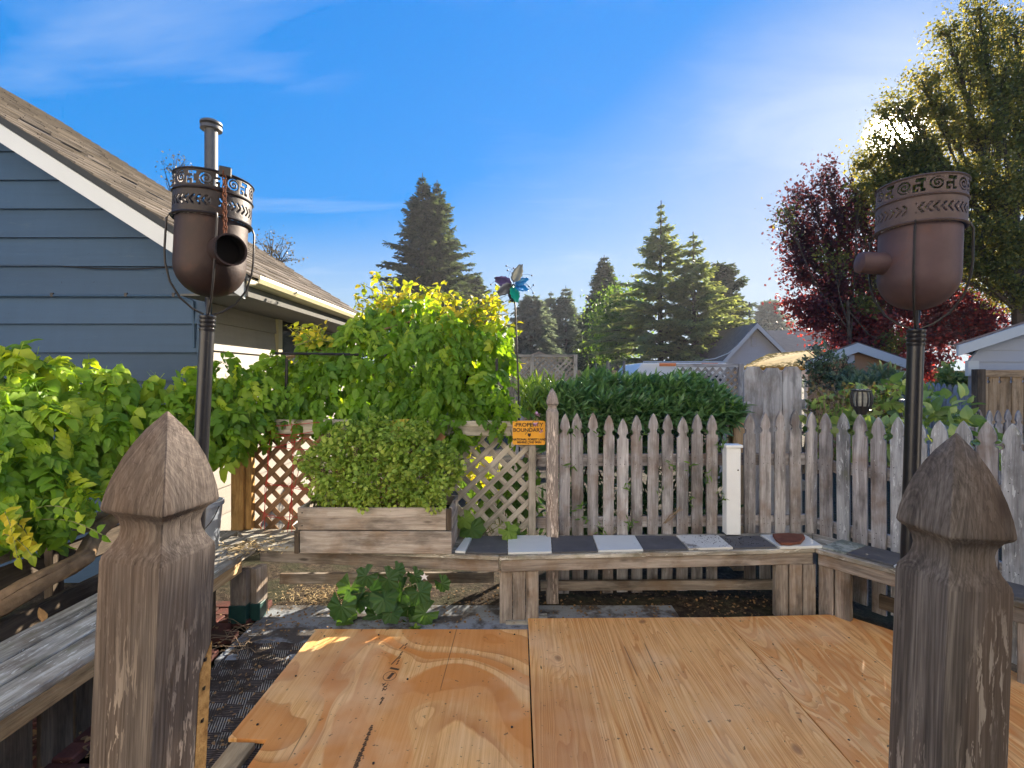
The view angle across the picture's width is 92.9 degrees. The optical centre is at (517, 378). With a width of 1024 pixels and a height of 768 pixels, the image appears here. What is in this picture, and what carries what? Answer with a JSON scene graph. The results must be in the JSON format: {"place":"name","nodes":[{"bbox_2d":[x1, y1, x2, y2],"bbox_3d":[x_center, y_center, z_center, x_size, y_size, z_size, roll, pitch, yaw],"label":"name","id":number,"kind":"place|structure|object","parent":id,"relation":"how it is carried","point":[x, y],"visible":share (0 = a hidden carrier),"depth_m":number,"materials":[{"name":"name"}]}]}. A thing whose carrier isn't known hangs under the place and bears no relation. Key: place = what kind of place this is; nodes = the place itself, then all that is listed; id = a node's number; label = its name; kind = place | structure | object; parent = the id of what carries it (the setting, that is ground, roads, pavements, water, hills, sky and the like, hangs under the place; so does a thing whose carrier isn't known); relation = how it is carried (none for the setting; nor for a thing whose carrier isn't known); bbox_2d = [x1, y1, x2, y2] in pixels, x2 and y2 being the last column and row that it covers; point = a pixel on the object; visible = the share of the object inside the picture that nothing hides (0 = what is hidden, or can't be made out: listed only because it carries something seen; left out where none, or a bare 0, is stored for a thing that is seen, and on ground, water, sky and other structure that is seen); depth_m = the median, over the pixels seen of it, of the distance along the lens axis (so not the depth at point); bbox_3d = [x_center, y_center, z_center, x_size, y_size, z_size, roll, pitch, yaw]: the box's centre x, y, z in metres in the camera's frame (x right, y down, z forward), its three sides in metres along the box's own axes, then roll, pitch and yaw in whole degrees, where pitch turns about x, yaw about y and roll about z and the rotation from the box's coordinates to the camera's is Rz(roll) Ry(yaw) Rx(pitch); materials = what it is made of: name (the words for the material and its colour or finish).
{"place":"outdoors","nodes":[
{"label":"outdoors","id":0,"kind":"place"},
{"bbox_2d":[33,600,271,767],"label":"brick paving","id":1,"kind":"structure","parent":0,"point":[75,750],"depth_m":2.10,"materials":[{"name":"brick"}]},
{"bbox_2d":[0,511,119,641],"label":"barrier","id":2,"kind":"object","parent":1,"relation":"on","point":[58,598],"visible":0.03,"depth_m":2.54,"materials":[{"name":"brown wood"}]},
{"bbox_2d":[0,338,257,617],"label":"climbing vine","id":3,"kind":"object","parent":2,"relation":"on","point":[102,421],"visible":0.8,"depth_m":2.65,"materials":[{"name":"green plant"}]},
{"bbox_2d":[0,530,267,767],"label":"bench","id":4,"kind":"object","parent":1,"relation":"on","point":[46,672],"visible":0.55,"depth_m":1.96,"materials":[{"name":"grey wood"}]},
{"bbox_2d":[37,608,47,621],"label":"fallen leaf","id":5,"kind":"object","parent":4,"relation":"on","point":[42,614],"visible":1,"depth_m":2.06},
{"bbox_2d":[205,497,224,549],"bbox_3d":[-1.990,0.932,3.072,0.250,0.312,0.251,0,0,0],"label":"bucket","id":6,"kind":"object","parent":4,"relation":"on","point":[213,519],"visible":0.27,"depth_m":3.05,"materials":[{"name":"silver metal"}]},
{"bbox_2d":[227,539,283,553],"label":"withered sprig","id":7,"kind":"object","parent":4,"relation":"on","point":[242,547],"visible":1,"depth_m":3.08,"materials":[{"name":"plant"}]},
{"bbox_2d":[219,531,293,561],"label":"bench litter","id":8,"kind":"object","parent":4,"relation":"on","point":[253,547],"visible":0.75,"depth_m":3.12,"materials":[{"name":"plant"}]},
{"bbox_2d":[33,614,246,767],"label":"brick litter","id":9,"kind":"object","parent":1,"relation":"on","point":[86,738],"visible":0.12,"depth_m":2.03,"materials":[{"name":"brown plant"}]},
{"bbox_2d":[89,411,218,767],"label":"newel post","id":10,"kind":"object","parent":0,"point":[152,673],"visible":1,"depth_m":0.61,"materials":[{"name":"brown wood"}]},
{"bbox_2d":[0,87,358,582],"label":"house","id":11,"kind":"structure","parent":0,"point":[83,274],"depth_m":3.70,"materials":[{"name":"blue"}]},
{"bbox_2d":[275,319,320,374],"bbox_3d":[-2.373,-0.120,5.305,0.067,1.100,1.050,0,0,0],"label":"window","id":12,"kind":"structure","parent":11,"relation":"in","point":[284,342],"depth_m":5.03,"materials":[{"name":"black glass"}]},
{"bbox_2d":[214,605,678,664],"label":"concrete path","id":13,"kind":"structure","parent":0,"point":[276,634],"depth_m":3.09,"materials":[{"name":"concrete"}]},
{"bbox_2d":[206,642,304,767],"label":"woven mat","id":14,"kind":"object","parent":13,"relation":"on","point":[222,673],"visible":0.41,"depth_m":2.42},
{"bbox_2d":[163,165,254,529],"bbox_3d":[-1.003,0.444,1.545,0.256,2.177,0.237,3,0,0],"label":"pot torch","id":15,"kind":"object","parent":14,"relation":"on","point":[209,257],"visible":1,"depth_m":1.48,"materials":[{"name":"metal"}]},
{"bbox_2d":[211,742,254,767],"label":"timber offcut","id":16,"kind":"object","parent":14,"relation":"on","point":[235,754],"visible":1,"depth_m":1.93,"materials":[{"name":"brown wood"}]},
{"bbox_2d":[89,615,447,761],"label":"mat litter","id":17,"kind":"object","parent":14,"relation":"on","point":[228,720],"visible":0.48,"depth_m":2.44,"materials":[{"name":"brown plant"}]},
{"bbox_2d":[506,613,546,624],"bbox_3d":[0.060,1.518,3.060,0.260,0.030,0.100,0,0,0],"label":"foot board","id":18,"kind":"object","parent":13,"relation":"on","point":[525,621],"visible":0.43,"depth_m":3.01,"materials":[{"name":"grey wood"}]},
{"bbox_2d":[0,379,1016,767],"bbox_3d":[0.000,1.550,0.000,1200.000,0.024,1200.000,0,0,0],"label":"ground","id":19,"kind":"structure","parent":0,"point":[474,593],"depth_m":3.52,"materials":[{"name":"soil"}]},
{"bbox_2d":[155,149,199,191],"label":"bare tree","id":20,"kind":"object","parent":19,"relation":"on","point":[166,179],"visible":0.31,"depth_m":14.93,"materials":[{"name":"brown plant"}]},
{"bbox_2d":[211,617,296,655],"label":"dry twigs","id":21,"kind":"object","parent":19,"relation":"on","point":[227,636],"visible":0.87,"depth_m":2.84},
{"bbox_2d":[251,225,307,265],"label":"bare tree","id":22,"kind":"object","parent":19,"relation":"on","point":[270,247],"visible":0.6,"depth_m":14.99,"materials":[{"name":"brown plant"}]},
{"bbox_2d":[275,583,435,613],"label":"straw litter","id":23,"kind":"object","parent":19,"relation":"on","point":[298,594],"visible":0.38,"depth_m":3.40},
{"bbox_2d":[327,561,450,625],"bbox_3d":[-0.805,1.352,3.039,0.695,0.470,0.395,0,0,-27],"label":"shade plant","id":24,"kind":"object","parent":19,"relation":"on","point":[384,598],"visible":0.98,"depth_m":3.00,"materials":[{"name":"green plant"}]},
{"bbox_2d":[361,173,475,376],"bbox_3d":[-5.905,-5.571,30.230,9.056,14.201,9.235,0,0,0],"label":"fir tree","id":25,"kind":"object","parent":19,"relation":"on","point":[412,254],"visible":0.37,"depth_m":29.30,"materials":[{"name":"green plant"}]},
{"bbox_2d":[374,182,488,387],"bbox_3d":[-4.866,-5.475,30.723,7.801,14.013,9.124,0,0,12],"label":"fir tree","id":26,"kind":"object","parent":19,"relation":"on","point":[444,211],"visible":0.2,"depth_m":29.89,"materials":[{"name":"green plant"}]},
{"bbox_2d":[444,446,501,503],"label":"sunlit shrub","id":27,"kind":"object","parent":19,"relation":"on","point":[471,475],"visible":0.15,"depth_m":4.28,"materials":[{"name":"yellow plant"}]},
{"bbox_2d":[462,276,516,395],"bbox_3d":[-3.501,-2.930,36.131,7.469,9.469,7.068,0,0,-36],"label":"fir tree","id":28,"kind":"object","parent":19,"relation":"on","point":[479,287],"visible":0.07,"depth_m":35.47,"materials":[{"name":"green plant"}]},
{"bbox_2d":[457,457,542,556],"bbox_3d":[-0.168,0.999,3.464,0.532,0.867,0.566,0,0,40],"label":"lattice plant","id":29,"kind":"object","parent":19,"relation":"on","point":[469,525],"visible":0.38,"depth_m":3.46,"materials":[{"name":"green plant"}]},
{"bbox_2d":[490,264,533,531],"bbox_3d":[-0.037,0.241,3.583,0.332,2.178,0.146,0,0,0],"label":"wind spinner","id":30,"kind":"object","parent":19,"relation":"on","point":[508,287],"visible":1,"depth_m":3.57,"materials":[{"name":"coloured painted metal"},{"name":"dark metal"}]},
{"bbox_2d":[259,583,781,631],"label":"dry leaf litter","id":31,"kind":"object","parent":19,"relation":"on","point":[477,614],"visible":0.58,"depth_m":3.23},
{"bbox_2d":[505,294,569,371],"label":"fir tree","id":32,"kind":"object","parent":19,"relation":"on","point":[532,316],"visible":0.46,"depth_m":37.15,"materials":[{"name":"green plant"}]},
{"bbox_2d":[511,367,564,419],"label":"strappy plant","id":33,"kind":"object","parent":19,"relation":"on","point":[528,389],"visible":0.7,"depth_m":3.83,"materials":[{"name":"green plant"}]},
{"bbox_2d":[521,352,556,372],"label":"shed","id":34,"kind":"structure","parent":19,"relation":"on","point":[540,366],"depth_m":22.00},
{"bbox_2d":[515,354,577,458],"bbox_3d":[0.474,0.570,7.986,1.050,1.921,0.082,0,0,0],"label":"lattice fence","id":35,"kind":"object","parent":19,"relation":"on","point":[531,363],"visible":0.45,"depth_m":8.00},
{"bbox_2d":[546,388,558,603],"bbox_3d":[0.240,0.799,3.335,0.082,1.463,0.082,0,0,0],"label":"fence post","id":36,"kind":"object","parent":19,"relation":"on","point":[552,403],"visible":0.93,"depth_m":3.29,"materials":[{"name":"wood"}]},
{"bbox_2d":[539,293,568,372],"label":"fir tree","id":37,"kind":"object","parent":19,"relation":"on","point":[550,302],"visible":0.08,"depth_m":41.62,"materials":[{"name":"green plant"}]},
{"bbox_2d":[553,287,586,371],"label":"fir tree","id":38,"kind":"object","parent":19,"relation":"on","point":[568,329],"visible":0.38,"depth_m":41.52,"materials":[{"name":"green plant"}]},
{"bbox_2d":[563,315,590,353],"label":"fir tree","id":39,"kind":"object","parent":19,"relation":"on","point":[582,328],"visible":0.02,"depth_m":43.41,"materials":[{"name":"green plant"}]},
{"bbox_2d":[569,257,633,371],"bbox_3d":[5.984,-3.281,33.868,5.630,10.706,5.006,0,0,33],"label":"fir tree","id":40,"kind":"object","parent":19,"relation":"on","point":[605,270],"visible":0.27,"depth_m":33.64,"materials":[{"name":"green plant"}]},
{"bbox_2d":[568,273,653,371],"bbox_3d":[5.602,-2.312,27.998,5.372,7.703,3.931,0,0,0],"label":"leafy tree","id":41,"kind":"object","parent":19,"relation":"on","point":[608,317],"visible":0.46,"depth_m":27.62,"materials":[{"name":"green plant"}]},
{"bbox_2d":[492,370,737,419],"bbox_3d":[3.547,0.635,16.030,9.495,1.790,0.080,0,0,0],"label":"board fence","id":42,"kind":"object","parent":19,"relation":"on","point":[512,391],"visible":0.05,"depth_m":15.99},
{"bbox_2d":[237,528,1023,683],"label":"bench","id":43,"kind":"object","parent":19,"relation":"on","point":[791,584],"visible":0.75,"depth_m":3.08,"materials":[{"name":"grey wood"}]},
{"bbox_2d":[231,427,254,530],"bbox_3d":[-1.980,0.690,3.520,0.135,0.800,0.085,0,0,0],"label":"corner post","id":44,"kind":"object","parent":43,"relation":"on","point":[242,498],"visible":0.57,"depth_m":3.49,"materials":[{"name":"brown wood"}]},
{"bbox_2d":[255,419,537,535],"bbox_3d":[-0.897,0.710,3.475,2.097,0.824,0.090,0,0,5],"label":"wooden lattice","id":45,"kind":"object","parent":44,"relation":"attached to","point":[471,428],"visible":0.36,"depth_m":3.41,"materials":[{"name":"wood"}]},
{"bbox_2d":[258,422,318,531],"bbox_3d":[-1.632,0.703,3.460,0.472,0.782,0.024,0,0,0],"label":"wooden lattice panel","id":46,"kind":"object","parent":45,"relation":"attached to","point":[264,513],"visible":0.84,"depth_m":3.46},
{"bbox_2d":[212,285,536,457],"bbox_3d":[-1.093,-0.094,3.745,2.472,1.359,1.049,0,0,0],"label":"climbing vine","id":47,"kind":"object","parent":45,"relation":"on","point":[438,357],"visible":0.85,"depth_m":3.56,"materials":[{"name":"green plant"}]},
{"bbox_2d":[353,271,447,324],"bbox_3d":[-1.055,-0.681,4.352,0.998,0.638,0.714,0,0,0],"label":"yellow shrub","id":48,"kind":"object","parent":47,"relation":"on","point":[387,302],"visible":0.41,"depth_m":4.30,"materials":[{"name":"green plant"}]},
{"bbox_2d":[275,352,505,447],"bbox_3d":[-0.943,0.162,3.620,1.715,0.715,0.022,0,0,0],"label":"trellis","id":49,"kind":"object","parent":45,"relation":"attached to","point":[334,354],"visible":0.45,"depth_m":3.61,"materials":[{"name":"black metal"}]},
{"bbox_2d":[512,421,545,444],"bbox_3d":[0.083,0.372,3.320,0.230,0.164,0.008,0,0,0],"label":"boundary sign","id":50,"kind":"object","parent":45,"relation":"attached to","point":[533,436],"visible":0.98,"depth_m":3.32,"materials":[{"name":"orange metal"}]},
{"bbox_2d":[294,495,457,553],"bbox_3d":[-0.893,0.946,3.182,0.977,0.282,0.349,0,0,0],"label":"planter box","id":51,"kind":"object","parent":43,"relation":"on","point":[396,530],"visible":0.96,"depth_m":3.02,"materials":[{"name":"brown wood"}]},
{"bbox_2d":[292,409,467,514],"bbox_3d":[-0.913,0.550,3.179,1.185,0.696,0.514,0,0,0],"label":"planter plant","id":52,"kind":"object","parent":51,"relation":"on","point":[397,464],"visible":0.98,"depth_m":3.11,"materials":[{"name":"green plant"}]},
{"bbox_2d":[455,538,471,552],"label":"tile","id":53,"kind":"object","parent":43,"relation":"on","point":[463,546],"visible":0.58,"depth_m":3.10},
{"bbox_2d":[466,536,506,554],"bbox_3d":[-0.189,1.083,3.165,0.254,0.010,0.330,0,0,0],"label":"tile","id":54,"kind":"object","parent":43,"relation":"on","point":[490,545],"visible":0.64,"depth_m":3.12,"materials":[{"name":"tile"}]},
{"bbox_2d":[508,535,551,554],"bbox_3d":[0.083,1.081,3.165,0.292,0.014,0.329,0,0,0],"label":"tile","id":55,"kind":"object","parent":43,"relation":"on","point":[530,544],"visible":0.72,"depth_m":3.12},
{"bbox_2d":[552,536,597,553],"bbox_3d":[0.366,1.083,3.174,0.293,0.010,0.312,0,0,0],"label":"tile","id":56,"kind":"object","parent":43,"relation":"on","point":[573,544],"visible":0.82,"depth_m":3.15,"materials":[{"name":"tile"}]},
{"bbox_2d":[593,535,642,551],"bbox_3d":[0.656,1.081,3.183,0.296,0.014,0.293,0,0,0],"label":"tile","id":57,"kind":"object","parent":43,"relation":"on","point":[617,543],"visible":0.98,"depth_m":3.16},
{"bbox_2d":[635,536,687,550],"bbox_3d":[0.941,1.083,3.193,0.286,0.010,0.274,0,0,0],"label":"tile","id":58,"kind":"object","parent":43,"relation":"on","point":[659,543],"visible":0.92,"depth_m":3.17,"materials":[{"name":"tile"}]},
{"bbox_2d":[676,535,732,549],"bbox_3d":[1.231,1.081,3.202,0.293,0.014,0.256,0,0,0],"label":"tile","id":59,"kind":"object","parent":43,"relation":"on","point":[697,544],"visible":0.92,"depth_m":3.18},
{"bbox_2d":[662,535,773,546],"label":"tile crumbs","id":60,"kind":"object","parent":59,"relation":"on","point":[726,539],"visible":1,"depth_m":3.20,"materials":[{"name":"stone"}]},
{"bbox_2d":[721,443,742,534],"bbox_3d":[1.487,0.766,3.368,0.118,0.618,0.090,0,0,0],"label":"white post","id":61,"kind":"object","parent":43,"relation":"on","point":[731,485],"visible":0.94,"depth_m":3.33,"materials":[{"name":"paint"}]},
{"bbox_2d":[721,536,776,548],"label":"tile","id":62,"kind":"object","parent":43,"relation":"on","point":[761,541],"visible":0.92,"depth_m":3.19,"materials":[{"name":"tile"}]},
{"bbox_2d":[760,535,821,548],"bbox_3d":[1.819,1.079,3.212,0.306,0.018,0.236,0,0,0],"label":"tile","id":63,"kind":"object","parent":43,"relation":"on","point":[808,543],"visible":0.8,"depth_m":3.13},
{"bbox_2d":[773,533,804,544],"bbox_3d":[1.805,1.058,3.202,0.242,0.018,0.201,0,0,0],"label":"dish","id":64,"kind":"object","parent":63,"relation":"on","point":[788,539],"visible":1,"depth_m":3.18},
{"bbox_2d":[822,539,865,553],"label":"tile","id":65,"kind":"object","parent":43,"relation":"on","point":[842,546],"visible":0.96,"depth_m":3.11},
{"bbox_2d":[847,546,899,566],"bbox_3d":[2.210,1.082,2.969,0.279,0.012,0.234,0,0,-31],"label":"tile","id":66,"kind":"object","parent":43,"relation":"on","point":[881,556],"visible":0.76,"depth_m":2.95,"materials":[{"name":"tile"}]},
{"bbox_2d":[1007,581,1023,600],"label":"tile","id":67,"kind":"object","parent":43,"relation":"on","point":[1018,590],"visible":0.24,"depth_m":2.47,"materials":[{"name":"tile"}]},
{"bbox_2d":[520,364,753,535],"bbox_3d":[0.974,0.699,4.024,2.006,1.666,1.001,0,0,0],"label":"laurel hedge","id":68,"kind":"object","parent":19,"relation":"on","point":[602,394],"visible":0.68,"depth_m":3.79,"materials":[{"name":"green plant"}]},
{"bbox_2d":[579,200,739,369],"bbox_3d":[7.104,-3.624,23.176,9.187,10.311,9.085,0,0,0],"label":"cedar tree","id":69,"kind":"object","parent":19,"relation":"on","point":[660,247],"visible":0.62,"depth_m":23.51,"materials":[{"name":"green plant"}]},
{"bbox_2d":[618,361,727,439],"bbox_3d":[3.997,0.557,13.040,2.333,1.946,2.320,0,0,0],"label":"trailer","id":70,"kind":"object","parent":19,"relation":"on","point":[665,367],"visible":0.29,"depth_m":12.00,"materials":[{"name":"white metal"}]},
{"bbox_2d":[536,410,817,593],"bbox_3d":[1.125,0.860,3.433,2.012,1.276,0.057,0,0,-2],"label":"picket fence","id":71,"kind":"object","parent":19,"relation":"on","point":[780,458],"visible":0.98,"depth_m":3.41,"materials":[{"name":"grey wood"}]},
{"bbox_2d":[562,424,729,534],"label":"creeping sprigs","id":72,"kind":"object","parent":71,"relation":"attached to","point":[626,488],"visible":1,"depth_m":3.35,"materials":[{"name":"green plant"}]},
{"bbox_2d":[663,506,683,523],"bbox_3d":[1.079,0.941,3.350,0.143,0.128,0.023,0,0,0],"label":"twig bundle","id":73,"kind":"object","parent":71,"relation":"attached to","point":[669,519],"visible":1,"depth_m":3.35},
{"bbox_2d":[624,232,754,360],"bbox_3d":[8.315,-2.699,22.475,6.443,8.462,7.455,0,0,0],"label":"cedar tree","id":74,"kind":"object","parent":19,"relation":"on","point":[704,298],"visible":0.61,"depth_m":22.47,"materials":[{"name":"green plant"}]},
{"bbox_2d":[676,364,743,478],"bbox_3d":[2.447,0.672,6.186,0.843,1.716,0.082,0,0,0],"label":"lattice fence","id":75,"kind":"object","parent":19,"relation":"on","point":[739,378],"visible":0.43,"depth_m":6.20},
{"bbox_2d":[687,260,762,338],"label":"fir tree","id":76,"kind":"object","parent":19,"relation":"on","point":[725,274],"visible":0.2,"depth_m":29.30,"materials":[{"name":"green plant"}]},
{"bbox_2d":[729,402,750,570],"bbox_3d":[1.815,0.862,3.928,0.244,1.337,0.117,0,0,-27],"label":"gnarled post","id":77,"kind":"object","parent":19,"relation":"on","point":[738,437],"visible":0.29,"depth_m":3.85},
{"bbox_2d":[743,367,804,532],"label":"tall fence boards","id":78,"kind":"object","parent":19,"relation":"on","point":[771,393],"visible":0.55,"depth_m":4.19,"materials":[{"name":"wood"}]},
{"bbox_2d":[748,299,803,392],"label":"fir tree","id":79,"kind":"object","parent":19,"relation":"on","point":[765,316],"visible":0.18,"depth_m":54.12,"materials":[{"name":"green plant"}]},
{"bbox_2d":[744,349,825,425],"bbox_3d":[8.853,0.230,15.994,1.712,2.579,5.180,0,0,39],"label":"mossy carport","id":80,"kind":"object","parent":19,"relation":"on","point":[781,361],"visible":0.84,"depth_m":15.37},
{"bbox_2d":[697,323,938,378],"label":"house","id":81,"kind":"structure","parent":19,"relation":"on","point":[758,341],"depth_m":20.22,"materials":[{"name":"grey"}]},
{"bbox_2d":[703,333,748,360],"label":"roof trim","id":82,"kind":"structure","parent":81,"relation":"attached to","point":[728,352],"depth_m":18.98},
{"bbox_2d":[797,338,866,403],"bbox_3d":[4.063,0.499,6.276,0.810,2.067,0.539,0,0,0],"label":"arching shrub","id":83,"kind":"object","parent":19,"relation":"on","point":[827,372],"visible":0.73,"depth_m":6.26,"materials":[{"name":"green plant"}]},
{"bbox_2d":[761,170,910,354],"bbox_3d":[7.403,-1.726,11.366,3.677,6.515,1.379,0,0,0],"label":"tree","id":84,"kind":"object","parent":19,"relation":"on","point":[891,343],"visible":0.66,"depth_m":11.19,"materials":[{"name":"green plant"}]},
{"bbox_2d":[805,342,905,455],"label":"garage","id":85,"kind":"structure","parent":19,"relation":"on","point":[862,355],"depth_m":9.48,"materials":[{"name":"wood"}]},
{"bbox_2d":[835,360,905,400],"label":"laurel bush","id":86,"kind":"object","parent":19,"relation":"on","point":[871,377],"visible":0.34,"depth_m":5.78,"materials":[{"name":"green plant"}]},
{"bbox_2d":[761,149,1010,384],"bbox_3d":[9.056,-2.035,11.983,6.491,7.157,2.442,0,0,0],"label":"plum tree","id":87,"kind":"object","parent":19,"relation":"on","point":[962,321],"visible":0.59,"depth_m":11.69,"materials":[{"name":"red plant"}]},
{"bbox_2d":[799,371,1004,473],"bbox_3d":[3.039,0.422,3.828,1.395,0.960,1.637,0,0,0],"label":"hydrangea bush","id":88,"kind":"object","parent":19,"relation":"on","point":[888,396],"visible":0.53,"depth_m":3.93,"materials":[{"name":"green plant"}]},
{"bbox_2d":[853,171,974,558],"bbox_3d":[1.149,0.476,1.460,0.285,2.106,0.226,2,0,0],"label":"pot torch","id":89,"kind":"object","parent":19,"relation":"on","point":[915,265],"visible":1,"depth_m":1.41,"materials":[{"name":"metal"}]},
{"bbox_2d":[817,413,1023,663],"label":"picket fence","id":90,"kind":"object","parent":19,"relation":"on","point":[880,474],"visible":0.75,"depth_m":3.08,"materials":[{"name":"grey wood"}]},
{"bbox_2d":[849,389,873,414],"bbox_3d":[2.292,0.159,3.238,0.132,0.173,0.133,0,0,0],"label":"garden lantern","id":91,"kind":"object","parent":90,"relation":"attached to","point":[861,401],"visible":0.98,"depth_m":3.21,"materials":[{"name":"black plastic"}]},
{"bbox_2d":[827,0,1023,324],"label":"tall leafy tree","id":92,"kind":"object","parent":19,"relation":"on","point":[997,192],"visible":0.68,"depth_m":9.98,"materials":[{"name":"green plant"}]},
{"bbox_2d":[889,382,967,455],"bbox_3d":[6.525,0.620,7.794,0.068,1.220,2.486,0,0,15],"label":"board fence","id":93,"kind":"object","parent":19,"relation":"on","point":[938,387],"visible":0.15,"depth_m":7.21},
{"bbox_2d":[930,360,967,387],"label":"garden bush","id":94,"kind":"object","parent":19,"relation":"on","point":[946,374],"visible":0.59,"depth_m":8.92,"materials":[{"name":"green plant"}]},
{"bbox_2d":[971,369,985,449],"bbox_3d":[5.739,0.709,6.050,0.100,1.642,0.090,0,0,0],"label":"fence post","id":95,"kind":"object","parent":19,"relation":"on","point":[978,383],"visible":0.42,"depth_m":6.00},
{"bbox_2d":[986,370,1023,450],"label":"board fence","id":96,"kind":"object","parent":95,"relation":"attached to","point":[1003,395],"visible":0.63,"depth_m":6.06,"materials":[{"name":"wood"}]},
{"bbox_2d":[954,322,1023,407],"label":"shed","id":97,"kind":"structure","parent":19,"relation":"on","point":[1001,349],"depth_m":6.38,"materials":[{"name":"wood"}]},
{"bbox_2d":[969,409,1023,482],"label":"picket fence","id":98,"kind":"object","parent":19,"relation":"on","point":[1007,423],"visible":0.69,"depth_m":4.99,"materials":[{"name":"grey wood"}]},
{"bbox_2d":[0,0,1023,370],"label":"sky","id":99,"kind":"structure","parent":0,"point":[555,133],"materials":[{"name":"blue"}]},
{"bbox_2d":[595,361,624,373],"bbox_3d":[2.634,0.534,14.000,0.515,1.992,2.100,0,0,0],"label":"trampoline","id":100,"kind":"object","parent":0,"point":[608,365],"visible":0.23,"depth_m":12.99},
{"bbox_2d":[888,433,1016,767],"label":"newel post","id":101,"kind":"object","parent":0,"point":[952,650],"visible":1,"depth_m":0.65,"materials":[{"name":"wood"}]},
{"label":"floor frame","id":102,"kind":"structure","parent":0,"visible":0},
{"bbox_2d":[228,629,531,767],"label":"plywood sheet","id":103,"kind":"object","parent":102,"relation":"on","point":[394,698],"visible":1,"depth_m":2.23,"materials":[{"name":"brown wood"}]},
{"bbox_2d":[528,617,853,767],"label":"plywood sheet","id":104,"kind":"object","parent":102,"relation":"on","point":[711,676],"visible":1,"depth_m":2.24,"materials":[{"name":"brown wood"}]},
{"bbox_2d":[540,627,888,755],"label":"plywood litter","id":105,"kind":"object","parent":104,"relation":"on","point":[742,706],"visible":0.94,"depth_m":2.12,"materials":[{"name":"brown plant"}]},
{"bbox_2d":[724,615,1023,767],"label":"plywood sheet","id":106,"kind":"object","parent":102,"relation":"on","point":[805,659],"visible":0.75,"depth_m":2.44,"materials":[{"name":"brown wood"}]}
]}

